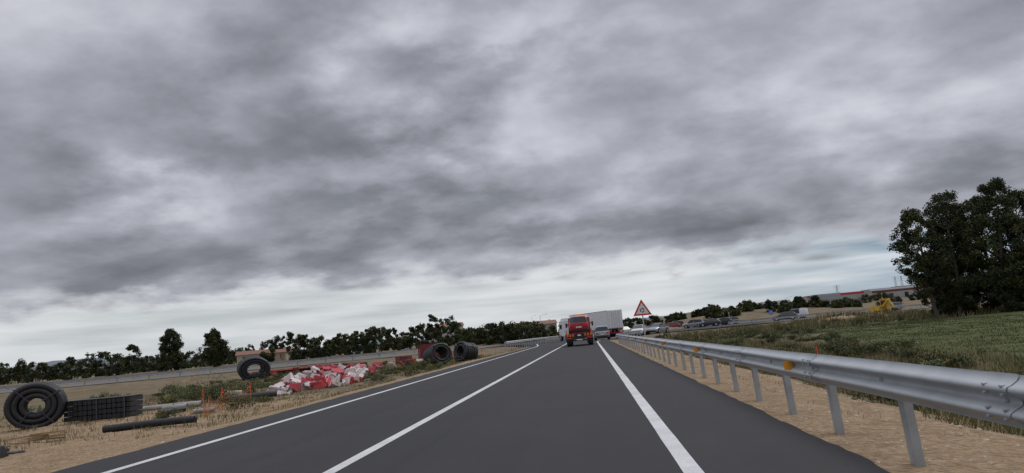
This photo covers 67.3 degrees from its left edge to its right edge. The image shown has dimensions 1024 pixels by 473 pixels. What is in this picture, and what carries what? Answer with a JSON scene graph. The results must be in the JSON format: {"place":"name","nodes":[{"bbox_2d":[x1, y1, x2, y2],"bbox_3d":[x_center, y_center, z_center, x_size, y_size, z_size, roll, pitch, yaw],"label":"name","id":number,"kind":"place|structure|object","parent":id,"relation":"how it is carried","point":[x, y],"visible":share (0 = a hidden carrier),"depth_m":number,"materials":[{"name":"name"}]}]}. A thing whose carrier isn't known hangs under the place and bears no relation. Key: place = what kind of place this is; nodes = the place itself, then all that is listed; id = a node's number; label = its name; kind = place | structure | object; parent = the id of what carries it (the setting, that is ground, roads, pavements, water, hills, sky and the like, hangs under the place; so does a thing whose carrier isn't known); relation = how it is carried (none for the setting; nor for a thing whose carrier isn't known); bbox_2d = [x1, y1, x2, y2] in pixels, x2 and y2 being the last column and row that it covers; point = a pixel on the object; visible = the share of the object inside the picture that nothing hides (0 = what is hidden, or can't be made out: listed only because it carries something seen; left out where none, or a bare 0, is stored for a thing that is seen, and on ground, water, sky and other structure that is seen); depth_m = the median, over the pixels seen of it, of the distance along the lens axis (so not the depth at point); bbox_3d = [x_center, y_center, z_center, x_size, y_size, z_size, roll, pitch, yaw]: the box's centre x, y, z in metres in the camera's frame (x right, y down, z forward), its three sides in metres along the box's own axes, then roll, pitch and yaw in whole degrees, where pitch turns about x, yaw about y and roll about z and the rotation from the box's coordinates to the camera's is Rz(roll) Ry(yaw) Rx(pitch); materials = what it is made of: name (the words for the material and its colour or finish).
{"place":"outdoors","nodes":[
{"label":"outdoors","id":0,"kind":"place"},
{"bbox_2d":[26,339,420,374],"bbox_3d":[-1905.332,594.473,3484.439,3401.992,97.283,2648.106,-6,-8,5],"label":"hills","id":1,"kind":"structure","parent":0,"point":[50,363],"depth_m":3558.15,"materials":[{"name":"green plant"}]},
{"bbox_2d":[0,344,504,392],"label":"crossing road","id":2,"kind":"structure","parent":0,"point":[72,385],"depth_m":126.54,"materials":[{"name":"grey asphalt"}]},
{"bbox_2d":[52,335,890,472],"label":"road","id":3,"kind":"structure","parent":0,"point":[575,407],"depth_m":10.48,"materials":[{"name":"grey asphalt"}]},
{"bbox_2d":[103,344,538,472],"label":"road marking","id":4,"kind":"object","parent":3,"relation":"on","point":[137,463],"visible":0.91,"depth_m":13.36,"materials":[{"name":"paint"}]},
{"bbox_2d":[323,343,566,472],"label":"road marking","id":5,"kind":"object","parent":3,"relation":"on","point":[340,466],"visible":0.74,"depth_m":11.07,"materials":[{"name":"paint"}]},
{"bbox_2d":[565,314,592,346],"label":"truck","id":6,"kind":"object","parent":3,"relation":"on","point":[578,325],"visible":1,"depth_m":68.34,"materials":[{"name":"red metal"}]},
{"bbox_2d":[593,326,609,340],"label":"silver car","id":7,"kind":"object","parent":3,"relation":"on","point":[601,331],"visible":0.97,"depth_m":93.68,"materials":[{"name":"paint"}]},
{"bbox_2d":[597,337,703,472],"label":"road marking","id":8,"kind":"object","parent":3,"relation":"on","point":[685,461],"visible":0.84,"depth_m":8.71,"materials":[{"name":"paint"}]},
{"bbox_2d":[0,291,1023,472],"bbox_3d":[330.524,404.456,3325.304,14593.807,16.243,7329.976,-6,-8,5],"label":"ground","id":9,"kind":"structure","parent":0,"point":[963,449],"depth_m":20.63,"materials":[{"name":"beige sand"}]},
{"bbox_2d":[0,445,25,457],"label":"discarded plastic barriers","id":10,"kind":"object","parent":9,"relation":"on","point":[5,452],"visible":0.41,"depth_m":21.11,"materials":[{"name":"grey plastic"}]},
{"bbox_2d":[3,381,67,429],"bbox_3d":[-20.534,7.285,33.179,2.296,2.033,1.090,-2,-8,-23],"label":"corrugated pipe coil","id":11,"kind":"object","parent":9,"relation":"on","point":[18,412],"visible":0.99,"depth_m":32.77,"materials":[{"name":"black plastic"}]},
{"bbox_2d":[9,429,66,444],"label":"timber scraps","id":12,"kind":"object","parent":9,"relation":"on","point":[45,435],"visible":0.93,"depth_m":25.61,"materials":[{"name":"brown wood"}]},
{"bbox_2d":[64,394,142,422],"bbox_3d":[-18.101,7.619,34.092,2.900,0.925,1.275,-5,-8,-2],"label":"plastic crate stack","id":13,"kind":"object","parent":9,"relation":"on","point":[124,406],"visible":0.99,"depth_m":33.53,"materials":[{"name":"black plastic"}]},
{"bbox_2d":[0,344,254,384],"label":"trees","id":14,"kind":"object","parent":9,"relation":"on","point":[18,372],"visible":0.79,"depth_m":237.49,"materials":[{"name":"green plant"}]},
{"bbox_2d":[102,415,194,432],"bbox_3d":[-12.153,6.282,25.756,2.820,0.282,0.260,-3,-8,-15],"label":"drainage pipe","id":15,"kind":"object","parent":9,"relation":"on","point":[135,425],"visible":0.98,"depth_m":25.66,"materials":[{"name":"black plastic"}]},
{"bbox_2d":[139,403,173,410],"bbox_3d":[-17.288,8.279,37.176,1.740,0.262,0.240,-4,-8,-6],"label":"drainage pipe","id":16,"kind":"object","parent":9,"relation":"on","point":[153,407],"visible":0.6,"depth_m":37.09,"materials":[{"name":"concrete"}]},
{"bbox_2d":[155,328,188,371],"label":"roadside tree","id":17,"kind":"object","parent":9,"relation":"on","point":[171,353],"visible":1,"depth_m":207.17,"materials":[{"name":"green plant"}]},
{"bbox_2d":[161,406,185,413],"bbox_3d":[-15.007,7.703,33.941,0.240,0.257,1.200,-11,-9,37],"label":"drainage pipe","id":18,"kind":"object","parent":9,"relation":"on","point":[182,409],"visible":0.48,"depth_m":34.09,"materials":[{"name":"black plastic"}]},
{"bbox_2d":[162,403,187,409],"bbox_3d":[-15.802,8.004,36.050,1.140,0.257,0.240,-5,-8,-1],"label":"drainage pipe","id":19,"kind":"object","parent":9,"relation":"on","point":[173,406],"visible":0.59,"depth_m":35.96,"materials":[{"name":"concrete"}]},
{"bbox_2d":[174,400,202,406],"bbox_3d":[-16.558,8.469,38.603,2.100,0.301,0.280,-6,-8,5],"label":"drainage pipe","id":20,"kind":"object","parent":9,"relation":"on","point":[196,403],"visible":0.41,"depth_m":38.46,"materials":[{"name":"concrete"}]},
{"bbox_2d":[0,352,394,389],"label":"guardrail","id":21,"kind":"object","parent":9,"relation":"on","point":[164,373],"visible":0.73,"depth_m":109.26,"materials":[{"name":"metal"}]},
{"bbox_2d":[202,389,204,416],"bbox_3d":[-11.938,6.601,29.761,0.066,1.351,0.043,-8,-8,20],"label":"marker stake","id":22,"kind":"object","parent":9,"relation":"on","point":[203,401],"visible":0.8,"depth_m":29.78,"materials":[{"name":"orange plastic"}]},
{"bbox_2d":[193,407,215,413],"bbox_3d":[-13.139,7.420,32.803,0.900,0.214,0.200,-4,-8,-12],"label":"drainage pipe","id":23,"kind":"object","parent":9,"relation":"on","point":[200,410],"visible":0.73,"depth_m":32.72,"materials":[{"name":"concrete"}]},
{"bbox_2d":[2,349,417,389],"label":"guardrail","id":24,"kind":"object","parent":9,"relation":"on","point":[229,366],"visible":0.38,"depth_m":145.63,"materials":[{"name":"metal"}]},
{"bbox_2d":[196,327,229,366],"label":"roadside tree","id":25,"kind":"object","parent":9,"relation":"on","point":[215,344],"visible":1,"depth_m":203.71,"materials":[{"name":"green plant"}]},
{"bbox_2d":[212,390,241,401],"bbox_3d":[-15.971,9.141,44.138,2.339,0.610,1.284,-5,-8,-1],"label":"concrete block stack","id":26,"kind":"object","parent":9,"relation":"on","point":[239,392],"visible":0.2,"depth_m":43.79,"materials":[{"name":"grey concrete"}]},
{"bbox_2d":[204,387,250,417],"bbox_3d":[-12.850,7.357,34.516,0.435,0.823,9.807,-4,-8,-9],"label":"orange fence","id":27,"kind":"object","parent":9,"relation":"on","point":[217,403],"visible":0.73,"depth_m":33.30,"materials":[{"name":"orange plastic"}]},
{"bbox_2d":[235,348,268,364],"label":"farmhouse","id":28,"kind":"object","parent":9,"relation":"on","point":[241,355],"visible":0.33,"depth_m":203.12,"materials":[{"name":"paint"}]},
{"bbox_2d":[227,391,276,401],"bbox_3d":[-13.966,8.622,41.348,2.520,0.418,0.400,-4,-8,-12],"label":"drainage pipe","id":29,"kind":"object","parent":9,"relation":"on","point":[268,394],"visible":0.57,"depth_m":41.27,"materials":[{"name":"black plastic"}]},
{"bbox_2d":[237,356,270,380],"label":"corrugated pipe coil","id":30,"kind":"object","parent":9,"relation":"on","point":[244,364],"visible":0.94,"depth_m":80.10,"materials":[{"name":"black plastic"}]},
{"bbox_2d":[28,354,491,418],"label":"yard bushes","id":31,"kind":"object","parent":9,"relation":"on","point":[194,392],"visible":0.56,"depth_m":46.85,"materials":[{"name":"green plant"}]},
{"bbox_2d":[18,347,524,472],"bbox_3d":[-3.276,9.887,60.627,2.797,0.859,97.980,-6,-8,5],"label":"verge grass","id":32,"kind":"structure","parent":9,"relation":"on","point":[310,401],"depth_m":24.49,"materials":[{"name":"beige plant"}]},
{"bbox_2d":[268,347,291,360],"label":"farmhouse","id":33,"kind":"object","parent":9,"relation":"on","point":[281,354],"visible":0.58,"depth_m":208.59,"materials":[{"name":"paint"}]},
{"bbox_2d":[267,363,377,394],"bbox_3d":[-12.003,9.226,50.073,5.696,1.858,11.758,-6,-8,5],"label":"plastic barrier pile","id":34,"kind":"object","parent":9,"relation":"on","point":[330,376],"visible":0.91,"depth_m":46.67,"materials":[{"name":"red plastic"}]},
{"bbox_2d":[252,359,423,375],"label":"plastic barrier row","id":35,"kind":"object","parent":9,"relation":"on","point":[308,368],"visible":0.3,"depth_m":96.86,"materials":[{"name":"red plastic"}]},
{"bbox_2d":[259,314,463,361],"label":"trees","id":36,"kind":"object","parent":9,"relation":"on","point":[330,348],"visible":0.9,"depth_m":197.26,"materials":[{"name":"green plant"}]},
{"bbox_2d":[395,356,411,363],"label":"red steel crate","id":37,"kind":"object","parent":9,"relation":"on","point":[398,359],"visible":0.62,"depth_m":100.26,"materials":[{"name":"paint"}]},
{"bbox_2d":[418,343,439,358],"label":"red steel crate","id":38,"kind":"object","parent":9,"relation":"on","point":[422,348],"visible":0.44,"depth_m":106.79,"materials":[{"name":"paint"}]},
{"bbox_2d":[423,343,451,364],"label":"corrugated pipe coil","id":39,"kind":"object","parent":9,"relation":"on","point":[443,351],"visible":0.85,"depth_m":75.77,"materials":[{"name":"black plastic"}]},
{"bbox_2d":[439,322,463,336],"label":"village house","id":40,"kind":"structure","parent":9,"relation":"on","point":[445,333],"depth_m":298.51,"materials":[{"name":"paint"}]},
{"bbox_2d":[453,341,477,361],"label":"corrugated pipe coil","id":41,"kind":"object","parent":9,"relation":"on","point":[464,351],"visible":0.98,"depth_m":79.45,"materials":[{"name":"black plastic"}]},
{"bbox_2d":[11,291,929,380],"bbox_3d":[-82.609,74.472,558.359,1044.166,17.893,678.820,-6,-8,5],"label":"distant trees","id":42,"kind":"object","parent":9,"relation":"on","point":[713,311],"visible":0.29,"depth_m":232.59,"materials":[{"name":"green plant"}]},
{"bbox_2d":[451,320,547,344],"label":"trees","id":43,"kind":"object","parent":9,"relation":"on","point":[493,333],"visible":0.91,"depth_m":177.96,"materials":[{"name":"green plant"}]},
{"bbox_2d":[34,351,1023,472],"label":"loose stones","id":44,"kind":"object","parent":9,"relation":"on","point":[960,434],"visible":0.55,"depth_m":9.74,"materials":[{"name":"stone"}]},
{"bbox_2d":[504,335,564,351],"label":"guardrail","id":45,"kind":"object","parent":9,"relation":"on","point":[525,340],"visible":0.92,"depth_m":106.27,"materials":[{"name":"metal"}]},
{"bbox_2d":[535,319,557,337],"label":"village house","id":46,"kind":"structure","parent":9,"relation":"on","point":[548,322],"depth_m":294.67,"materials":[{"name":"concrete"}]},
{"bbox_2d":[630,324,647,334],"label":"white car","id":47,"kind":"object","parent":9,"relation":"on","point":[637,327],"visible":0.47,"depth_m":108.98,"materials":[{"name":"paint"}]},
{"bbox_2d":[634,300,651,345],"bbox_3d":[9.714,6.500,56.683,1.380,3.747,0.095,-5,-8,2],"label":"roundabout warning sign","id":48,"kind":"object","parent":9,"relation":"on","point":[642,309],"visible":0.97,"depth_m":56.77,"materials":[{"name":"white metal"}]},
{"bbox_2d":[646,323,668,334],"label":"silver car","id":49,"kind":"object","parent":9,"relation":"on","point":[656,328],"visible":0.99,"depth_m":110.84,"materials":[{"name":"paint"}]},
{"bbox_2d":[757,300,789,304],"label":"warehouse","id":50,"kind":"structure","parent":9,"relation":"on","point":[776,301],"depth_m":458.02,"materials":[{"name":"metal"}]},
{"bbox_2d":[615,330,1023,465],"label":"guardrail","id":51,"kind":"object","parent":9,"relation":"on","point":[995,397],"visible":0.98,"depth_m":6.46,"materials":[{"name":"metal"}]},
{"bbox_2d":[806,296,834,303],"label":"warehouse","id":52,"kind":"structure","parent":9,"relation":"on","point":[830,298],"depth_m":409.26,"materials":[{"name":"metal"}]},
{"bbox_2d":[810,293,840,299],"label":"warehouse","id":53,"kind":"structure","parent":9,"relation":"on","point":[837,295],"depth_m":433.30,"materials":[{"name":"metal"}]},
{"bbox_2d":[728,303,935,326],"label":"guardrail","id":54,"kind":"object","parent":9,"relation":"on","point":[817,314],"visible":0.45,"depth_m":125.23,"materials":[{"name":"metal"}]},
{"bbox_2d":[803,291,863,302],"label":"warehouse","id":55,"kind":"structure","parent":9,"relation":"on","point":[854,295],"depth_m":471.66,"materials":[{"name":"metal"}]},
{"bbox_2d":[656,305,1013,339],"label":"tall dry grass","id":56,"kind":"structure","parent":9,"relation":"on","point":[821,318],"depth_m":87.19,"materials":[{"name":"green plant"}]},
{"bbox_2d":[647,337,1023,436],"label":"dry grass","id":57,"kind":"structure","parent":9,"relation":"on","point":[957,417],"depth_m":21.57,"materials":[{"name":"plant"}]},
{"bbox_2d":[659,305,1023,415],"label":"roadside bushes","id":58,"kind":"object","parent":9,"relation":"on","point":[839,342],"visible":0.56,"depth_m":39.49,"materials":[{"name":"green plant"}]},
{"bbox_2d":[869,298,897,311],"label":"yellow excavator","id":59,"kind":"object","parent":9,"relation":"on","point":[886,303],"visible":0.52,"depth_m":111.96,"materials":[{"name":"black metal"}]},
{"bbox_2d":[862,285,915,291],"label":"warehouse","id":60,"kind":"structure","parent":9,"relation":"on","point":[889,288],"depth_m":612.50,"materials":[{"name":"metal"}]},
{"bbox_2d":[864,287,925,300],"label":"warehouse","id":61,"kind":"structure","parent":9,"relation":"on","point":[903,292],"depth_m":526.41,"materials":[{"name":"metal"}]},
{"bbox_2d":[811,314,1023,364],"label":"field grass","id":62,"kind":"structure","parent":9,"relation":"on","point":[920,322],"depth_m":46.35,"materials":[{"name":"green plant"}]},
{"bbox_2d":[887,207,956,317],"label":"poplar tree","id":63,"kind":"object","parent":9,"relation":"on","point":[929,280],"visible":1,"depth_m":76.07,"materials":[{"name":"green plant"}]},
{"bbox_2d":[920,255,981,316],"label":"poplar tree","id":64,"kind":"object","parent":9,"relation":"on","point":[941,307],"visible":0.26,"depth_m":78.67,"materials":[{"name":"green plant"}]},
{"bbox_2d":[919,190,990,315],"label":"poplar tree","id":65,"kind":"object","parent":9,"relation":"on","point":[959,219],"visible":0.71,"depth_m":77.59,"materials":[{"name":"green plant"}]},
{"bbox_2d":[926,202,992,311],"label":"poplar tree","id":66,"kind":"object","parent":9,"relation":"on","point":[942,219],"visible":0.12,"depth_m":81.24,"materials":[{"name":"green plant"}]},
{"bbox_2d":[952,195,1015,310],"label":"poplar tree","id":67,"kind":"object","parent":9,"relation":"on","point":[988,304],"visible":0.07,"depth_m":82.16,"materials":[{"name":"green plant"}]},
{"bbox_2d":[955,177,1023,311],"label":"poplar tree","id":68,"kind":"object","parent":9,"relation":"on","point":[991,199],"visible":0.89,"depth_m":75.77,"materials":[{"name":"green plant"}]},
{"bbox_2d":[984,189,1023,279],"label":"poplar tree","id":69,"kind":"object","parent":9,"relation":"on","point":[1018,195],"visible":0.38,"depth_m":78.32,"materials":[{"name":"green plant"}]},
{"bbox_2d":[987,246,1023,310],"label":"poplar tree","id":70,"kind":"object","parent":9,"relation":"on","point":[1014,259],"visible":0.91,"depth_m":73.98,"materials":[{"name":"green plant"}]},
{"bbox_2d":[0,0,1023,367],"label":"sky","id":71,"kind":"structure","parent":0,"point":[253,172],"materials":[{"name":"grey"}]},
{"bbox_2d":[420,316,664,339],"bbox_3d":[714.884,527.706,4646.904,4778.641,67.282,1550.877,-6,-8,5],"label":"hills","id":72,"kind":"structure","parent":0,"point":[632,322],"depth_m":4831.00,"materials":[{"name":"green plant"}]},
{"bbox_2d":[482,316,818,347],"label":"roundabout road","id":73,"kind":"structure","parent":0,"point":[690,328],"depth_m":141.19,"materials":[{"name":"grey asphalt"}]},
{"bbox_2d":[559,309,623,340],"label":"white articulated lorry","id":74,"kind":"object","parent":73,"relation":"on","point":[612,320],"visible":0.5,"depth_m":117.74,"materials":[{"name":"paint"}]},
{"bbox_2d":[615,326,630,334],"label":"silver car","id":75,"kind":"object","parent":73,"relation":"on","point":[626,329],"visible":0.27,"depth_m":121.23,"materials":[{"name":"white paint"}]},
{"bbox_2d":[593,327,684,336],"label":"roundabout island","id":76,"kind":"structure","parent":73,"relation":"on","point":[672,328],"depth_m":156.95,"materials":[{"name":"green plant"}]},
{"bbox_2d":[667,322,680,326],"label":"red car","id":77,"kind":"object","parent":73,"relation":"on","point":[673,324],"visible":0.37,"depth_m":161.48,"materials":[{"name":"paint"}]},
{"bbox_2d":[682,319,703,327],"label":"silver car","id":78,"kind":"object","parent":73,"relation":"on","point":[692,323],"visible":0.76,"depth_m":155.34,"materials":[{"name":"paint"}]},
{"bbox_2d":[699,319,720,326],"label":"dark car","id":79,"kind":"object","parent":73,"relation":"on","point":[716,322],"visible":1,"depth_m":153.07,"materials":[{"name":"grey paint"}]},
{"bbox_2d":[712,318,731,325],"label":"dark car","id":80,"kind":"object","parent":73,"relation":"on","point":[724,321],"visible":0.52,"depth_m":157.74,"materials":[{"name":"grey paint"}]},
{"bbox_2d":[722,317,739,324],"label":"silver car","id":81,"kind":"object","parent":73,"relation":"on","point":[734,318],"visible":0.37,"depth_m":164.36,"materials":[{"name":"paint"}]},
{"bbox_2d":[788,308,808,317],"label":"white van","id":82,"kind":"object","parent":73,"relation":"on","point":[802,311],"visible":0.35,"depth_m":160.80,"materials":[{"name":"paint"}]},
{"bbox_2d":[645,346,993,435],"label":"verge grass","id":83,"kind":"structure","parent":0,"point":[813,400],"depth_m":14.34,"materials":[{"name":"beige plant"}]},
{"bbox_2d":[761,302,984,322],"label":"crossing road","id":84,"kind":"structure","parent":0,"point":[863,313],"depth_m":135.56,"materials":[{"name":"grey asphalt"}]},
{"bbox_2d":[772,312,797,320],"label":"dark car","id":85,"kind":"object","parent":84,"relation":"on","point":[787,314],"visible":0.65,"depth_m":133.40,"materials":[{"name":"grey paint"}]},
{"bbox_2d":[891,302,904,309],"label":"silver car","id":86,"kind":"object","parent":84,"relation":"on","point":[897,304],"visible":0.21,"depth_m":139.12,"materials":[{"name":"paint"}]}
]}

